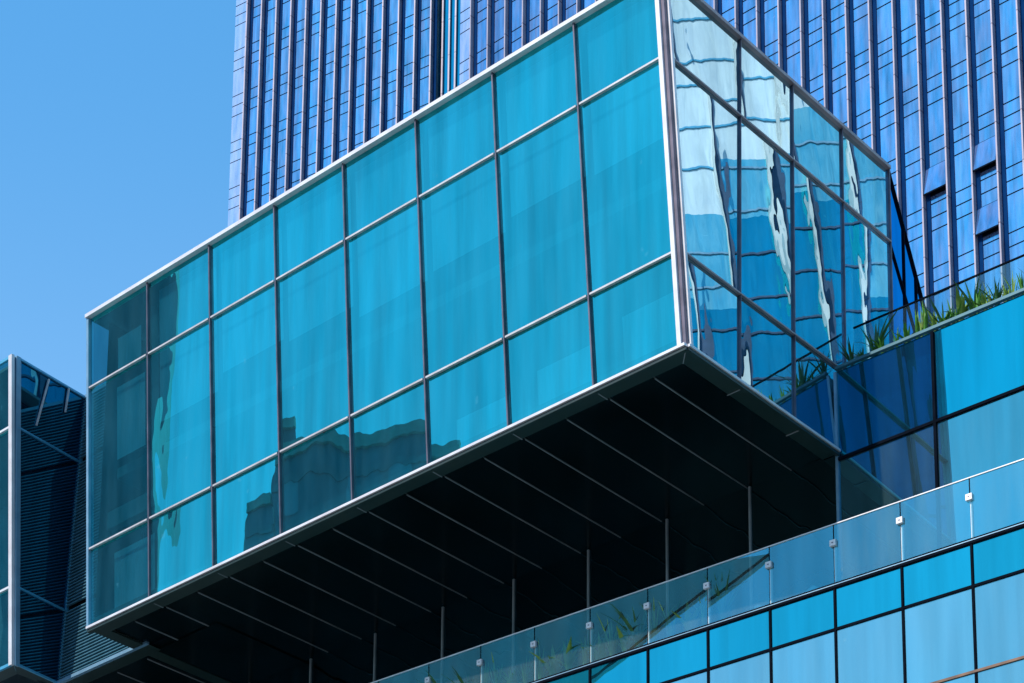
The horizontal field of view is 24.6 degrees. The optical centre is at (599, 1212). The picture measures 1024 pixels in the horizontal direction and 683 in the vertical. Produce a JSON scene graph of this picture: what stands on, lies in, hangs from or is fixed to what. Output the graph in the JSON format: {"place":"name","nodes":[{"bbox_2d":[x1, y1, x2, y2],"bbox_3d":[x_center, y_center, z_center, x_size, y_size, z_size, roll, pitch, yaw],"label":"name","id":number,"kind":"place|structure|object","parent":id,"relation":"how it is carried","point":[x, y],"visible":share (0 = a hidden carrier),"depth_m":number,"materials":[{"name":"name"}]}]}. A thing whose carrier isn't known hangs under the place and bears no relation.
{"place":"outdoors","nodes":[
{"label":"outdoors","id":0,"kind":"place"},
{"bbox_2d":[0,0,235,394],"label":"sky","id":1,"kind":"structure","parent":0,"point":[116,115],"materials":[{"name":"blue"}]},
{"bbox_2d":[228,0,460,226],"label":"office tower","id":2,"kind":"structure","parent":0,"point":[318,85],"depth_m":236.17,"materials":[{"name":"blue glass"}]},
{"bbox_2d":[459,0,1023,331],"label":"office tower","id":3,"kind":"structure","parent":0,"point":[924,99],"depth_m":170.61,"materials":[{"name":"blue glass"}]},
{"label":"ground","id":4,"kind":"structure","parent":0,"visible":0},
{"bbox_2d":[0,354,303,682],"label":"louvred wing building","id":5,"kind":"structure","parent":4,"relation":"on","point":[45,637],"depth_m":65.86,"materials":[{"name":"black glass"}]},
{"bbox_2d":[253,288,1023,682],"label":"podium building","id":6,"kind":"structure","parent":4,"relation":"on","point":[943,602],"depth_m":53.26,"materials":[{"name":"blue glass"}]},
{"bbox_2d":[85,0,930,682],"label":"glass box building","id":7,"kind":"structure","parent":6,"relation":"on","point":[599,272],"depth_m":55.92,"materials":[{"name":"glass"}]},
{"bbox_2d":[371,458,1023,682],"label":"glass railing","id":8,"kind":"object","parent":6,"relation":"on","point":[832,543],"visible":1,"depth_m":53.76,"materials":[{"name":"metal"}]},
{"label":"terrace planter","id":9,"kind":"object","parent":6,"relation":"on","visible":0},
{"bbox_2d":[414,671,458,682],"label":"strap leaf plant","id":10,"kind":"object","parent":9,"relation":"on","point":[433,680],"visible":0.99,"depth_m":58.33,"materials":[{"name":"green plant"}]},
{"bbox_2d":[441,667,479,682],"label":"strap leaf plant","id":11,"kind":"object","parent":9,"relation":"on","point":[461,680],"visible":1,"depth_m":58.04,"materials":[{"name":"green plant"}]},
{"bbox_2d":[484,662,491,682],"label":"strap leaf plant","id":12,"kind":"object","parent":9,"relation":"on","point":[486,677],"visible":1,"depth_m":57.90,"materials":[{"name":"green plant"}]},
{"bbox_2d":[485,652,504,682],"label":"strap leaf plant","id":13,"kind":"object","parent":9,"relation":"on","point":[497,678],"visible":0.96,"depth_m":57.71,"materials":[{"name":"green plant"}]},
{"bbox_2d":[496,666,531,682],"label":"strap leaf plant","id":14,"kind":"object","parent":9,"relation":"on","point":[512,678],"visible":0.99,"depth_m":57.40,"materials":[{"name":"green plant"}]},
{"bbox_2d":[516,658,532,682],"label":"strap leaf plant","id":15,"kind":"object","parent":9,"relation":"on","point":[525,678],"visible":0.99,"depth_m":57.10,"materials":[{"name":"green plant"}]},
{"bbox_2d":[527,640,560,678],"bbox_3d":[-1.441,-13.389,56.930,0.560,1.090,0.855,10,-16,-39],"label":"strap leaf plant","id":16,"kind":"object","parent":9,"relation":"on","point":[540,671],"visible":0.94,"depth_m":56.89,"materials":[{"name":"green plant"}]},
{"bbox_2d":[530,645,565,674],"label":"strap leaf plant","id":17,"kind":"object","parent":9,"relation":"on","point":[553,668],"visible":0.93,"depth_m":56.62,"materials":[{"name":"green plant"}]},
{"bbox_2d":[548,638,579,669],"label":"strap leaf plant","id":18,"kind":"object","parent":9,"relation":"on","point":[569,657],"visible":1,"depth_m":56.20,"materials":[{"name":"green plant"}]},
{"bbox_2d":[580,630,599,664],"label":"strap leaf plant","id":19,"kind":"object","parent":9,"relation":"on","point":[585,654],"visible":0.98,"depth_m":56.07,"materials":[{"name":"green plant"}]},
{"bbox_2d":[576,630,608,659],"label":"strap leaf plant","id":20,"kind":"object","parent":9,"relation":"on","point":[600,654],"visible":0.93,"depth_m":55.84,"materials":[{"name":"green plant"}]},
{"bbox_2d":[596,613,619,655],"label":"strap leaf plant","id":21,"kind":"object","parent":9,"relation":"on","point":[612,646],"visible":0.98,"depth_m":55.55,"materials":[{"name":"green plant"}]},
{"bbox_2d":[599,602,652,646],"bbox_3d":[0.759,-13.825,55.156,1.648,1.186,0.939,3,-13,-13],"label":"strap leaf plant","id":22,"kind":"object","parent":9,"relation":"on","point":[637,636],"visible":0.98,"depth_m":55.03,"materials":[{"name":"green plant"}]},
{"bbox_2d":[610,623,647,651],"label":"strap leaf plant","id":23,"kind":"object","parent":9,"relation":"on","point":[625,643],"visible":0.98,"depth_m":55.30,"materials":[{"name":"green plant"}]},
{"bbox_2d":[639,598,673,641],"bbox_3d":[1.274,-13.845,54.864,0.854,1.100,0.557,-12,-17,44],"label":"strap leaf plant","id":24,"kind":"object","parent":9,"relation":"on","point":[654,632],"visible":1,"depth_m":54.81,"materials":[{"name":"green plant"}]},
{"bbox_2d":[659,601,679,636],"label":"strap leaf plant","id":25,"kind":"object","parent":9,"relation":"on","point":[670,629],"visible":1,"depth_m":54.58,"materials":[{"name":"green plant"}]},
{"bbox_2d":[672,600,706,630],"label":"strap leaf plant","id":26,"kind":"object","parent":9,"relation":"on","point":[689,622],"visible":1,"depth_m":54.23,"materials":[{"name":"green plant"}]},
{"bbox_2d":[689,591,715,624],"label":"strap leaf plant","id":27,"kind":"object","parent":9,"relation":"on","point":[703,615],"visible":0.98,"depth_m":53.98,"materials":[{"name":"green plant"}]},
{"bbox_2d":[697,571,749,619],"bbox_3d":[2.815,-14.102,53.825,0.944,1.164,1.623,3,-13,-14],"label":"strap leaf plant","id":28,"kind":"object","parent":9,"relation":"on","point":[720,597],"visible":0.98,"depth_m":53.75,"materials":[{"name":"green plant"}]},
{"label":"roof planter","id":29,"kind":"object","parent":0,"visible":0},
{"bbox_2d":[837,337,861,365],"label":"strap leaf plant","id":30,"kind":"object","parent":29,"relation":"on","point":[851,355],"visible":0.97,"depth_m":54.65,"materials":[{"name":"green plant"}]},
{"bbox_2d":[851,348,865,361],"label":"strap leaf plant","id":31,"kind":"object","parent":29,"relation":"on","point":[860,353],"visible":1,"depth_m":54.38,"materials":[{"name":"green plant"}]},
{"bbox_2d":[854,307,899,356],"bbox_3d":[6.433,-20.291,54.529,0.893,1.096,1.531,0,-12,-2],"label":"strap leaf plant","id":32,"kind":"object","parent":29,"relation":"on","point":[881,336],"visible":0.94,"depth_m":54.30,"materials":[{"name":"green plant"}]},
{"bbox_2d":[867,337,892,352],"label":"strap leaf plant","id":33,"kind":"object","parent":29,"relation":"on","point":[876,344],"visible":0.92,"depth_m":54.20,"materials":[{"name":"green plant"}]},
{"bbox_2d":[892,328,900,346],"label":"strap leaf plant","id":34,"kind":"object","parent":29,"relation":"on","point":[896,338],"visible":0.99,"depth_m":54.02,"materials":[{"name":"green plant"}]},
{"bbox_2d":[892,321,929,342],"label":"strap leaf plant","id":35,"kind":"object","parent":29,"relation":"on","point":[906,332],"visible":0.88,"depth_m":53.69,"materials":[{"name":"green plant"}]},
{"bbox_2d":[915,311,920,338],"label":"strap leaf plant","id":36,"kind":"object","parent":29,"relation":"on","point":[917,328],"visible":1,"depth_m":53.58,"materials":[{"name":"green plant"}]},
{"bbox_2d":[921,303,928,334],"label":"strap leaf plant","id":37,"kind":"object","parent":29,"relation":"on","point":[926,321],"visible":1,"depth_m":53.44,"materials":[{"name":"green plant"}]},
{"bbox_2d":[915,306,935,336],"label":"strap leaf plant","id":38,"kind":"object","parent":29,"relation":"on","point":[921,320],"visible":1,"depth_m":53.49,"materials":[{"name":"green plant"}]},
{"bbox_2d":[917,296,951,327],"bbox_3d":[7.762,-20.394,53.361,1.117,0.806,0.640,3,-13,-13],"label":"strap leaf plant","id":39,"kind":"object","parent":29,"relation":"on","point":[935,309],"visible":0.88,"depth_m":53.23,"materials":[{"name":"green plant"}]},
{"bbox_2d":[928,311,946,330],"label":"strap leaf plant","id":40,"kind":"object","parent":29,"relation":"on","point":[933,322],"visible":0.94,"depth_m":53.28,"materials":[{"name":"green plant"}]},
{"bbox_2d":[853,254,1023,328],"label":"roof railing","id":41,"kind":"object","parent":29,"relation":"on","point":[941,290],"visible":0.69,"depth_m":54.14,"materials":[{"name":"grey metal"}]},
{"bbox_2d":[932,310,956,326],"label":"strap leaf plant","id":42,"kind":"object","parent":29,"relation":"on","point":[943,319],"visible":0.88,"depth_m":53.15,"materials":[{"name":"green plant"}]},
{"bbox_2d":[946,297,956,323],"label":"strap leaf plant","id":43,"kind":"object","parent":29,"relation":"on","point":[952,311],"visible":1,"depth_m":53.10,"materials":[{"name":"green plant"}]},
{"bbox_2d":[947,301,961,321],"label":"strap leaf plant","id":44,"kind":"object","parent":29,"relation":"on","point":[952,314],"visible":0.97,"depth_m":52.86,"materials":[{"name":"green plant"}]},
{"bbox_2d":[942,286,972,320],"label":"strap leaf plant","id":45,"kind":"object","parent":29,"relation":"on","point":[959,299],"visible":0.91,"depth_m":52.77,"materials":[{"name":"green plant"}]},
{"bbox_2d":[969,284,981,313],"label":"strap leaf plant","id":46,"kind":"object","parent":29,"relation":"on","point":[978,300],"visible":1,"depth_m":52.64,"materials":[{"name":"green plant"}]},
{"bbox_2d":[954,274,999,314],"bbox_3d":[8.484,-20.549,52.835,1.235,0.892,0.684,0,-12,0],"label":"strap leaf plant","id":47,"kind":"object","parent":29,"relation":"on","point":[976,291],"visible":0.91,"depth_m":52.71,"materials":[{"name":"green plant"}]},
{"bbox_2d":[965,293,991,316],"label":"strap leaf plant","id":48,"kind":"object","parent":29,"relation":"on","point":[970,307],"visible":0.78,"depth_m":52.66,"materials":[{"name":"green plant"}]},
{"bbox_2d":[976,291,994,310],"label":"strap leaf plant","id":49,"kind":"object","parent":29,"relation":"on","point":[983,301],"visible":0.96,"depth_m":52.48,"materials":[{"name":"green plant"}]},
{"bbox_2d":[983,282,998,307],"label":"strap leaf plant","id":50,"kind":"object","parent":29,"relation":"on","point":[988,299],"visible":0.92,"depth_m":52.51,"materials":[{"name":"green plant"}]},
{"bbox_2d":[974,277,1016,305],"bbox_3d":[8.899,-20.522,52.431,0.920,0.661,0.539,-7,-14,29],"label":"strap leaf plant","id":51,"kind":"object","parent":29,"relation":"on","point":[998,294],"visible":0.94,"depth_m":52.39,"materials":[{"name":"green plant"}]},
{"bbox_2d":[1001,285,1009,301],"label":"strap leaf plant","id":52,"kind":"object","parent":29,"relation":"on","point":[1006,291],"visible":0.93,"depth_m":52.22,"materials":[{"name":"green plant"}]},
{"bbox_2d":[1000,271,1019,298],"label":"strap leaf plant","id":53,"kind":"object","parent":29,"relation":"on","point":[1013,289],"visible":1,"depth_m":52.12,"materials":[{"name":"green plant"}]},
{"bbox_2d":[1013,271,1023,288],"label":"strap leaf plant","id":54,"kind":"object","parent":29,"relation":"on","point":[1021,282],"visible":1,"depth_m":51.96,"materials":[{"name":"green plant"}]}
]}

